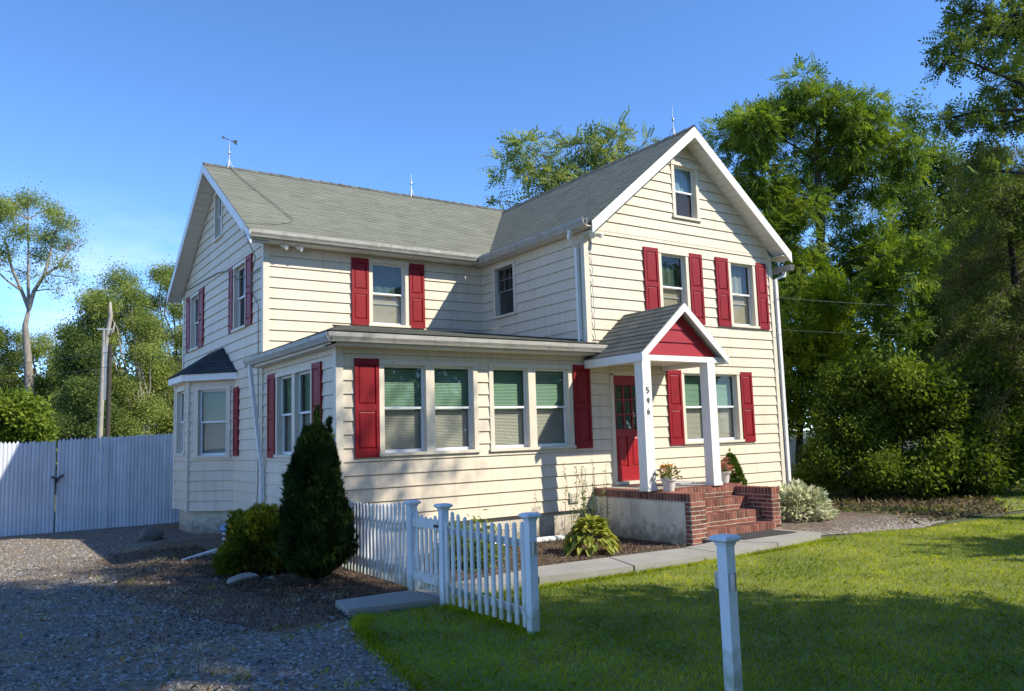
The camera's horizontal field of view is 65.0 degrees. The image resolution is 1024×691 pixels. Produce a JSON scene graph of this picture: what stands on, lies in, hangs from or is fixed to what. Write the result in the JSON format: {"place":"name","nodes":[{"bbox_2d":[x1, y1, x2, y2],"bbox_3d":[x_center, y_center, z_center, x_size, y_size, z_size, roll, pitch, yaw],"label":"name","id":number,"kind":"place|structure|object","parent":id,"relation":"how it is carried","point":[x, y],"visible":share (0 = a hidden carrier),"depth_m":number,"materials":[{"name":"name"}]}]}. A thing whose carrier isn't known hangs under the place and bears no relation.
{"place":"outdoors","nodes":[
{"label":"outdoors","id":0,"kind":"place"},
{"bbox_2d":[0,522,416,690],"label":"driveway","id":1,"kind":"structure","parent":0,"point":[173,529],"depth_m":7.89,"materials":[{"name":"grey gravel"}]},
{"bbox_2d":[0,436,103,536],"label":"stockade gate","id":2,"kind":"structure","parent":1,"relation":"on","point":[41,483],"depth_m":18.50,"materials":[{"name":"wood"}]},
{"bbox_2d":[181,548,217,560],"bbox_3d":[-5.168,3.536,13.832,0.120,0.118,1.402,-4,-7,19],"label":"downspout extension","id":3,"kind":"object","parent":1,"relation":"on","point":[212,551],"visible":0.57,"depth_m":13.62,"materials":[{"name":"white paint"}]},
{"bbox_2d":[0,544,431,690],"bbox_3d":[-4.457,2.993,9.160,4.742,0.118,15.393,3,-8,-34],"label":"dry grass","id":4,"kind":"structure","parent":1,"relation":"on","point":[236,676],"depth_m":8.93,"materials":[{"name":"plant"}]},
{"bbox_2d":[96,537,342,633],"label":"soil verge","id":5,"kind":"structure","parent":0,"point":[211,543],"depth_m":10.40,"materials":[{"name":"soil"}]},
{"bbox_2d":[219,523,227,543],"bbox_3d":[-4.845,3.416,14.658,0.960,0.485,0.960,3,-8,-34],"label":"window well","id":6,"kind":"object","parent":5,"relation":"on","point":[222,529],"depth_m":14.38,"materials":[{"name":"metal"}]},
{"bbox_2d":[226,572,259,583],"bbox_3d":[-3.716,3.214,11.040,0.236,0.158,0.492,-5,-7,27],"label":"rock","id":7,"kind":"object","parent":5,"relation":"on","point":[244,576],"visible":0.7,"depth_m":10.96,"materials":[{"name":"grey stone"}]},
{"bbox_2d":[121,570,378,690],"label":"weedy grass","id":8,"kind":"structure","parent":5,"relation":"on","point":[347,682],"depth_m":6.62,"materials":[{"name":"green plant"}]},
{"bbox_2d":[335,590,438,617],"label":"walkway","id":9,"kind":"structure","parent":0,"point":[380,603],"depth_m":8.97,"materials":[{"name":"concrete"}]},
{"bbox_2d":[195,534,687,603],"bbox_3d":[-0.791,3.315,12.561,6.950,0.001,4.700,3,-8,-34],"label":"garden bed","id":10,"kind":"object","parent":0,"point":[365,584],"visible":0.3,"depth_m":11.09,"materials":[{"name":"brown soil"}]},
{"bbox_2d":[211,501,287,575],"bbox_3d":[-3.730,2.825,11.923,1.448,1.053,1.413,3,-8,-34],"label":"juniper bush","id":11,"kind":"object","parent":10,"relation":"on","point":[254,531],"visible":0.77,"depth_m":11.60,"materials":[{"name":"green plant"}]},
{"bbox_2d":[271,404,359,583],"bbox_3d":[-2.617,1.995,10.840,1.180,2.456,1.122,3,-8,-34],"label":"cypress","id":12,"kind":"object","parent":10,"relation":"on","point":[317,531],"visible":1,"depth_m":10.54,"materials":[{"name":"green plant"}]},
{"bbox_2d":[1,534,691,667],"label":"bark chips","id":13,"kind":"object","parent":10,"relation":"on","point":[209,566],"visible":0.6,"depth_m":10.47,"materials":[{"name":"brown wood"}]},
{"bbox_2d":[433,509,504,572],"bbox_3d":[-0.638,2.950,11.685,1.205,1.095,1.270,3,-8,-34],"label":"shrub","id":14,"kind":"object","parent":10,"relation":"on","point":[474,519],"visible":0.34,"depth_m":11.40,"materials":[{"name":"green plant"}]},
{"bbox_2d":[495,534,566,545],"bbox_3d":[0.032,3.368,13.710,2.302,0.110,0.095,2,-8,-32],"label":"drain pipe","id":15,"kind":"object","parent":10,"relation":"on","point":[550,538],"depth_m":14.07,"materials":[{"name":"white paint"}]},
{"bbox_2d":[561,460,610,539],"bbox_3d":[1.296,2.725,14.129,0.985,1.404,0.748,-1,-6,-8],"label":"tall weed","id":16,"kind":"object","parent":10,"relation":"on","point":[585,498],"visible":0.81,"depth_m":14.12,"materials":[{"name":"green"}]},
{"bbox_2d":[561,513,620,556],"bbox_3d":[1.251,3.001,12.713,0.962,0.640,0.954,-2,-6,0],"label":"hosta","id":17,"kind":"object","parent":10,"relation":"on","point":[582,527],"visible":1,"depth_m":12.54,"materials":[{"name":"green plant"}]},
{"bbox_2d":[416,571,521,602],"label":"walkway","id":18,"kind":"structure","parent":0,"point":[428,592],"depth_m":9.78,"materials":[{"name":"concrete"}]},
{"bbox_2d":[0,430,1023,688],"bbox_3d":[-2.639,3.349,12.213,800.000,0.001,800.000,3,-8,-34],"label":"ground","id":19,"kind":"structure","parent":0,"point":[956,518],"depth_m":18.28,"materials":[{"name":"brown soil"}]},
{"bbox_2d":[0,316,35,442],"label":"broadleaf tree","id":20,"kind":"object","parent":19,"relation":"on","point":[9,355],"visible":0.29,"depth_m":48.90,"materials":[{"name":"green plant"}]},
{"bbox_2d":[0,384,60,503],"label":"bush","id":21,"kind":"object","parent":19,"relation":"on","point":[25,417],"visible":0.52,"depth_m":23.78,"materials":[{"name":"green plant"}]},
{"bbox_2d":[0,326,61,474],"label":"broadleaf tree","id":22,"kind":"object","parent":19,"relation":"on","point":[38,347],"visible":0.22,"depth_m":50.40,"materials":[{"name":"green plant"}]},
{"bbox_2d":[0,177,97,396],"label":"tall tree","id":23,"kind":"object","parent":19,"relation":"on","point":[8,207],"visible":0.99,"depth_m":47.88,"materials":[{"name":"green plant"}]},
{"bbox_2d":[34,315,119,469],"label":"broadleaf tree","id":24,"kind":"object","parent":19,"relation":"on","point":[56,385],"visible":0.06,"depth_m":47.95,"materials":[{"name":"green plant"}]},
{"bbox_2d":[43,307,131,483],"bbox_3d":[-21.441,2.419,40.083,5.002,9.273,4.710,3,-8,-34],"label":"broadleaf tree","id":25,"kind":"object","parent":19,"relation":"on","point":[78,339],"visible":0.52,"depth_m":39.56,"materials":[{"name":"green plant"}]},
{"bbox_2d":[97,328,111,465],"bbox_3d":[-17.411,2.776,34.044,0.550,6.931,1.459,3,-8,-34],"label":"utility pole","id":26,"kind":"object","parent":19,"relation":"on","point":[103,370],"visible":0.83,"depth_m":34.05,"materials":[{"name":"grey wood"}]},
{"bbox_2d":[95,302,114,472],"bbox_3d":[-18.314,2.277,35.985,1.340,8.416,0.345,-7,-8,39],"label":"dead snag","id":27,"kind":"object","parent":19,"relation":"on","point":[108,333],"visible":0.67,"depth_m":35.97,"materials":[{"name":"grey wood"}]},
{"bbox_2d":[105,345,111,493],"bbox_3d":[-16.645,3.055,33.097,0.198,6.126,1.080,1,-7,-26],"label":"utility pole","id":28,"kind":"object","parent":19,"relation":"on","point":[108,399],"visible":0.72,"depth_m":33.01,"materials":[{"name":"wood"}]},
{"bbox_2d":[0,352,107,365],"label":"overhead wire","id":29,"kind":"object","parent":28,"relation":"attached to","point":[55,359],"visible":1,"depth_m":32.95,"materials":[{"name":"grey"}]},
{"bbox_2d":[4,367,105,379],"bbox_3d":[-24.381,1.396,32.975,15.700,0.579,0.017,-2,-6,0],"label":"overhead wire","id":30,"kind":"object","parent":28,"relation":"attached to","point":[54,374],"visible":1,"depth_m":32.98,"materials":[{"name":"grey"}]},
{"bbox_2d":[111,352,181,359],"bbox_3d":[-11.099,0.443,33.007,10.835,0.692,0.017,-2,-6,-1],"label":"overhead wire","id":31,"kind":"object","parent":28,"relation":"attached to","point":[146,356],"visible":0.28,"depth_m":32.97,"materials":[{"name":"grey"}]},
{"bbox_2d":[43,256,181,483],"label":"broadleaf tree","id":32,"kind":"object","parent":19,"relation":"on","point":[146,341],"visible":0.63,"depth_m":41.76,"materials":[{"name":"green plant"}]},
{"bbox_2d":[102,433,178,528],"bbox_3d":[-8.919,3.296,19.685,1.970,2.340,0.110,3,-8,-34],"label":"stockade fence","id":33,"kind":"object","parent":19,"relation":"on","point":[157,488],"visible":0.65,"depth_m":19.54,"materials":[{"name":"white wood"}]},
{"bbox_2d":[114,254,182,452],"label":"broadleaf tree","id":34,"kind":"object","parent":19,"relation":"on","point":[161,277],"visible":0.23,"depth_m":45.59,"materials":[{"name":"green plant"}]},
{"bbox_2d":[139,527,163,541],"bbox_3d":[-7.345,3.876,16.362,0.465,0.385,0.667,1,-7,-21],"label":"rock","id":35,"kind":"object","parent":19,"relation":"on","point":[148,534],"visible":0.76,"depth_m":16.13,"materials":[{"name":"grey stone"}]},
{"bbox_2d":[342,500,420,591],"bbox_3d":[-1.972,2.616,10.824,0.160,1.180,2.950,3,-8,-34],"label":"picket fence","id":36,"kind":"object","parent":19,"relation":"on","point":[403,549],"visible":0.73,"depth_m":10.21,"materials":[{"name":"white wood"}]},
{"bbox_2d":[166,111,793,560],"bbox_3d":[-1.246,-0.426,19.448,12.057,9.410,12.812,3,-8,-34],"label":"farmhouse","id":37,"kind":"object","parent":19,"relation":"on","point":[620,317],"visible":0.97,"depth_m":16.51,"materials":[{"name":"white wood"}]},
{"bbox_2d":[174,387,192,455],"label":"window","id":38,"kind":"structure","parent":37,"relation":"in","point":[180,442],"depth_m":18.30,"materials":[{"name":"white plastic"}]},
{"bbox_2d":[188,291,213,351],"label":"window","id":39,"kind":"structure","parent":37,"relation":"in","point":[193,299],"depth_m":20.91,"materials":[{"name":"white plastic"}]},
{"bbox_2d":[191,385,232,457],"bbox_3d":[-6.443,1.664,17.496,0.900,1.540,0.402,-3,-7,11],"label":"window","id":40,"kind":"structure","parent":37,"relation":"in","point":[217,421],"depth_m":17.47,"materials":[{"name":"white plastic"}]},
{"bbox_2d":[212,193,235,243],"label":"window","id":41,"kind":"structure","parent":37,"relation":"in","point":[218,210],"depth_m":19.22,"materials":[{"name":"white plastic"}]},
{"bbox_2d":[231,259,260,332],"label":"window","id":42,"kind":"structure","parent":37,"relation":"in","point":[238,301],"depth_m":17.54,"materials":[{"name":"white plastic"}]},
{"bbox_2d":[273,365,330,457],"bbox_3d":[-3.703,1.196,14.186,0.402,1.540,1.960,3,-8,-34],"label":"window","id":43,"kind":"structure","parent":37,"relation":"in","point":[300,382],"depth_m":14.41,"materials":[{"name":"white plastic"}]},
{"bbox_2d":[368,258,410,327],"bbox_3d":[-2.703,-1.105,17.407,0.980,1.450,0.276,3,-8,-34],"label":"window","id":44,"kind":"structure","parent":37,"relation":"in","point":[388,288],"depth_m":17.50,"materials":[{"name":"white plastic"}]},
{"bbox_2d":[379,360,480,455],"bbox_3d":[-1.443,1.049,13.502,1.890,1.540,0.402,3,-8,-34],"label":"window","id":45,"kind":"structure","parent":37,"relation":"in","point":[447,425],"depth_m":13.42,"materials":[{"name":"white plastic"}]},
{"bbox_2d":[492,260,526,319],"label":"window","id":46,"kind":"structure","parent":37,"relation":"in","point":[504,302],"depth_m":18.11,"materials":[{"name":"grey"}]},
{"bbox_2d":[482,363,576,451],"bbox_3d":[0.285,1.127,14.667,1.880,1.540,0.402,3,-8,-34],"label":"window","id":47,"kind":"structure","parent":37,"relation":"in","point":[543,406],"depth_m":14.59,"materials":[{"name":"white plastic"}]},
{"bbox_2d":[601,376,639,480],"bbox_3d":[2.230,1.643,15.936,0.900,2.100,0.415,3,-8,-34],"label":"door","id":48,"kind":"structure","parent":37,"relation":"in","point":[624,386],"depth_m":15.83,"materials":[{"name":"red wood"}]},
{"bbox_2d":[658,249,690,309],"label":"window","id":49,"kind":"structure","parent":37,"relation":"in","point":[671,293],"depth_m":17.15,"materials":[{"name":"white plastic"}]},
{"bbox_2d":[662,160,701,221],"bbox_3d":[3.674,-3.317,17.564,0.860,1.250,0.402,3,-8,-34],"label":"window","id":50,"kind":"structure","parent":37,"relation":"in","point":[686,205],"depth_m":17.59,"materials":[{"name":"white plastic"}]},
{"bbox_2d":[681,370,744,443],"bbox_3d":[4.193,1.323,17.297,1.850,1.540,0.402,3,-8,-34],"label":"window","id":51,"kind":"structure","parent":37,"relation":"in","point":[692,407],"depth_m":17.48,"materials":[{"name":"white plastic"}]},
{"bbox_2d":[721,259,759,328],"bbox_3d":[5.119,-1.139,18.255,0.950,1.530,0.402,3,-8,-34],"label":"window","id":52,"kind":"structure","parent":37,"relation":"in","point":[741,314],"depth_m":18.34,"materials":[{"name":"white plastic"}]},
{"bbox_2d":[777,297,957,306],"bbox_3d":[16.186,-1.816,24.647,23.347,2.140,0.010,2,-7,-30],"label":"overhead wire","id":53,"kind":"object","parent":37,"relation":"attached to","point":[862,303],"visible":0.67,"depth_m":20.15,"materials":[{"name":"grey"}]},
{"bbox_2d":[782,329,959,335],"bbox_3d":[16.122,-0.775,24.671,23.322,1.597,0.007,2,-8,-31],"label":"overhead wire","id":54,"kind":"object","parent":37,"relation":"attached to","point":[883,334],"visible":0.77,"depth_m":20.55,"materials":[{"name":"grey"}]},
{"bbox_2d":[0,311,971,475],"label":"woods","id":55,"kind":"object","parent":19,"relation":"on","point":[118,369],"depth_m":55.11,"materials":[{"name":"green plant"}]},
{"bbox_2d":[0,522,1023,690],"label":"fallen leaves","id":56,"kind":"object","parent":19,"relation":"on","point":[122,658],"visible":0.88,"depth_m":7.50,"materials":[{"name":"brown plant"}]},
{"bbox_2d":[476,106,661,209],"bbox_3d":[2.840,-2.499,37.288,8.110,16.903,6.404,3,-8,-34],"label":"sumac tree","id":57,"kind":"object","parent":19,"relation":"on","point":[562,172],"visible":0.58,"depth_m":37.57,"materials":[{"name":"green plant"}]},
{"bbox_2d":[593,481,781,545],"bbox_3d":[3.210,3.113,14.740,2.387,1.053,2.493,3,-8,-34],"label":"brick stoop","id":58,"kind":"object","parent":19,"relation":"on","point":[692,514],"visible":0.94,"depth_m":14.13,"materials":[{"name":"brick"}]},
{"bbox_2d":[621,483,661,486],"bbox_3d":[2.563,2.672,15.390,0.880,0.014,0.500,3,-8,-34],"label":"doormat","id":59,"kind":"object","parent":58,"relation":"on","point":[638,485],"visible":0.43,"depth_m":15.28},
{"bbox_2d":[655,462,682,491],"bbox_3d":[2.706,2.259,13.904,0.476,0.517,0.461,3,-8,-34],"label":"flower pot","id":60,"kind":"object","parent":58,"relation":"on","point":[668,482],"visible":1,"depth_m":13.83,"materials":[{"name":"ceramic"}]},
{"bbox_2d":[675,481,700,483],"bbox_3d":[3.312,2.686,15.738,0.550,0.018,0.500,3,-8,-34],"label":"floor mat","id":61,"kind":"object","parent":58,"relation":"on","point":[683,482],"visible":0.79,"depth_m":15.62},
{"bbox_2d":[720,457,735,482],"bbox_3d":[4.058,2.380,15.414,0.457,0.508,0.478,-3,-7,12],"label":"flower pot","id":62,"kind":"object","parent":58,"relation":"on","point":[725,473],"visible":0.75,"depth_m":15.30,"materials":[{"name":"ceramic"}]},
{"bbox_2d":[721,448,748,485],"bbox_3d":[4.444,2.829,16.181,0.875,1.564,0.902,3,-8,-34],"label":"arborvitae","id":63,"kind":"object","parent":19,"relation":"on","point":[738,476],"visible":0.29,"depth_m":16.06,"materials":[{"name":"green plant"}]},
{"bbox_2d":[783,439,848,473],"bbox_3d":[11.305,4.309,31.013,3.290,1.428,0.020,-2,-6,-1],"label":"board fence","id":64,"kind":"object","parent":19,"relation":"on","point":[792,446],"visible":0.04,"depth_m":31.02,"materials":[{"name":"white wood"}]},
{"bbox_2d":[775,261,872,466],"bbox_3d":[9.007,0.902,23.970,3.702,6.801,2.714,-2,-6,6],"label":"young tree","id":65,"kind":"object","parent":19,"relation":"on","point":[804,357],"visible":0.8,"depth_m":23.80,"materials":[{"name":"green plant"}]},
{"bbox_2d":[698,51,955,432],"bbox_3d":[10.554,-2.437,27.481,8.540,14.116,6.530,-2,-6,0],"label":"ash tree","id":66,"kind":"object","parent":19,"relation":"on","point":[887,261],"visible":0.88,"depth_m":26.47,"materials":[{"name":"green plant"}]},
{"bbox_2d":[785,360,918,498],"bbox_3d":[8.830,2.185,20.864,3.015,3.869,3.114,3,-8,-34],"label":"shrub","id":67,"kind":"object","parent":19,"relation":"on","point":[846,440],"visible":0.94,"depth_m":20.60,"materials":[{"name":"green plant"}]},
{"bbox_2d":[781,512,942,534],"bbox_3d":[6.061,3.493,15.991,4.150,0.001,4.080,3,-8,-34],"label":"pebble border","id":68,"kind":"object","parent":19,"relation":"on","point":[852,519],"visible":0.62,"depth_m":15.55,"materials":[{"name":"grey gravel"}]},
{"bbox_2d":[777,477,839,521],"bbox_3d":[5.900,3.156,16.505,1.683,0.864,1.670,3,-8,-34],"label":"variegated shrub","id":69,"kind":"object","parent":68,"relation":"on","point":[793,498],"visible":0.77,"depth_m":16.18,"materials":[{"name":"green plant"}]},
{"bbox_2d":[800,517,943,534],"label":"pebbles","id":70,"kind":"object","parent":68,"relation":"on","point":[889,527],"visible":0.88,"depth_m":14.78,"materials":[{"name":"grey gravel"}]},
{"bbox_2d":[786,481,1013,524],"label":"leaf litter","id":71,"kind":"object","parent":19,"relation":"on","point":[976,509],"visible":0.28,"depth_m":18.14,"materials":[{"name":"brown plant"}]},
{"bbox_2d":[806,488,1006,518],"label":"undergrowth","id":72,"kind":"object","parent":19,"relation":"on","point":[914,509],"visible":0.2,"depth_m":17.99,"materials":[{"name":"green plant"}]},
{"bbox_2d":[802,86,1015,396],"bbox_3d":[17.721,-2.840,34.066,12.405,15.972,5.970,-2,-6,4],"label":"maple tree","id":73,"kind":"object","parent":19,"relation":"on","point":[922,201],"visible":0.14,"depth_m":33.64,"materials":[{"name":"green plant"}]},
{"bbox_2d":[835,344,1001,497],"bbox_3d":[10.713,1.968,21.089,3.982,4.146,3.432,3,-8,-34],"label":"shrub","id":74,"kind":"object","parent":19,"relation":"on","point":[912,391],"visible":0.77,"depth_m":20.33,"materials":[{"name":"green plant"}]},
{"bbox_2d":[891,183,1023,418],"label":"broadleaf tree","id":75,"kind":"object","parent":19,"relation":"on","point":[933,339],"visible":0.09,"depth_m":28.05,"materials":[{"name":"green plant"}]},
{"bbox_2d":[899,0,1023,246],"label":"locust tree","id":76,"kind":"object","parent":19,"relation":"on","point":[1007,30],"visible":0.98,"depth_m":20.93,"materials":[{"name":"green plant"}]},
{"bbox_2d":[917,344,1023,496],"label":"shrub","id":77,"kind":"object","parent":19,"relation":"on","point":[1010,473],"visible":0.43,"depth_m":20.44,"materials":[{"name":"green plant"}]},
{"bbox_2d":[0,0,1023,430],"label":"sky","id":78,"kind":"structure","parent":0,"point":[117,107],"materials":[{"name":"blue"}]},
{"bbox_2d":[538,557,632,584],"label":"walkway","id":79,"kind":"structure","parent":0,"point":[568,571],"depth_m":10.66,"materials":[{"name":"concrete"}]},
{"bbox_2d":[610,548,716,571],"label":"walkway","id":80,"kind":"structure","parent":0,"point":[648,560],"depth_m":11.41,"materials":[{"name":"concrete"}]},
{"bbox_2d":[342,512,1023,690],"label":"lawn","id":81,"kind":"structure","parent":0,"point":[830,628],"depth_m":7.64,"materials":[{"name":"plant"}]},
{"bbox_2d":[434,503,540,635],"bbox_3d":[-0.284,2.284,8.341,0.160,1.180,1.871,3,-8,-34],"label":"picket fence","id":82,"kind":"object","parent":81,"relation":"on","point":[526,543],"visible":0.99,"depth_m":8.17,"materials":[{"name":"wood"}]},
{"bbox_2d":[412,510,439,593],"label":"picket gate","id":83,"kind":"structure","parent":82,"relation":"attached to","point":[426,577],"depth_m":9.38,"materials":[{"name":"wood"}]},
{"bbox_2d":[366,541,1023,690],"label":"clover","id":84,"kind":"object","parent":81,"relation":"on","point":[895,660],"visible":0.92,"depth_m":7.27,"materials":[{"name":"green plant"}]},
{"bbox_2d":[709,533,742,690],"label":"fence post","id":85,"kind":"object","parent":81,"relation":"on","point":[725,580],"visible":1,"depth_m":5.64,"materials":[{"name":"wood"}]},
{"bbox_2d":[685,542,777,557],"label":"walkway","id":86,"kind":"structure","parent":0,"point":[741,548],"depth_m":12.27,"materials":[{"name":"concrete"}]},
{"bbox_2d":[704,529,820,548],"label":"walkway","id":87,"kind":"structure","parent":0,"point":[783,540],"depth_m":13.07,"materials":[{"name":"concrete"}]},
{"bbox_2d":[734,529,796,539],"bbox_3d":[4.154,3.171,13.497,1.280,0.015,0.520,3,-8,-34],"label":"doormat","id":88,"kind":"object","parent":87,"relation":"on","point":[757,534],"visible":0.79,"depth_m":13.49,"materials":[{"name":"black rubber"}]},
{"bbox_2d":[989,479,1023,511],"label":"side lawn","id":89,"kind":"structure","parent":0,"point":[1013,503],"depth_m":19.23,"materials":[{"name":"plant"}]},
{"bbox_2d":[893,140,1023,495],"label":"spruce tree","id":90,"kind":"object","parent":89,"relation":"on","point":[1002,317],"visible":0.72,"depth_m":21.66,"materials":[{"name":"green plant"}]}
]}

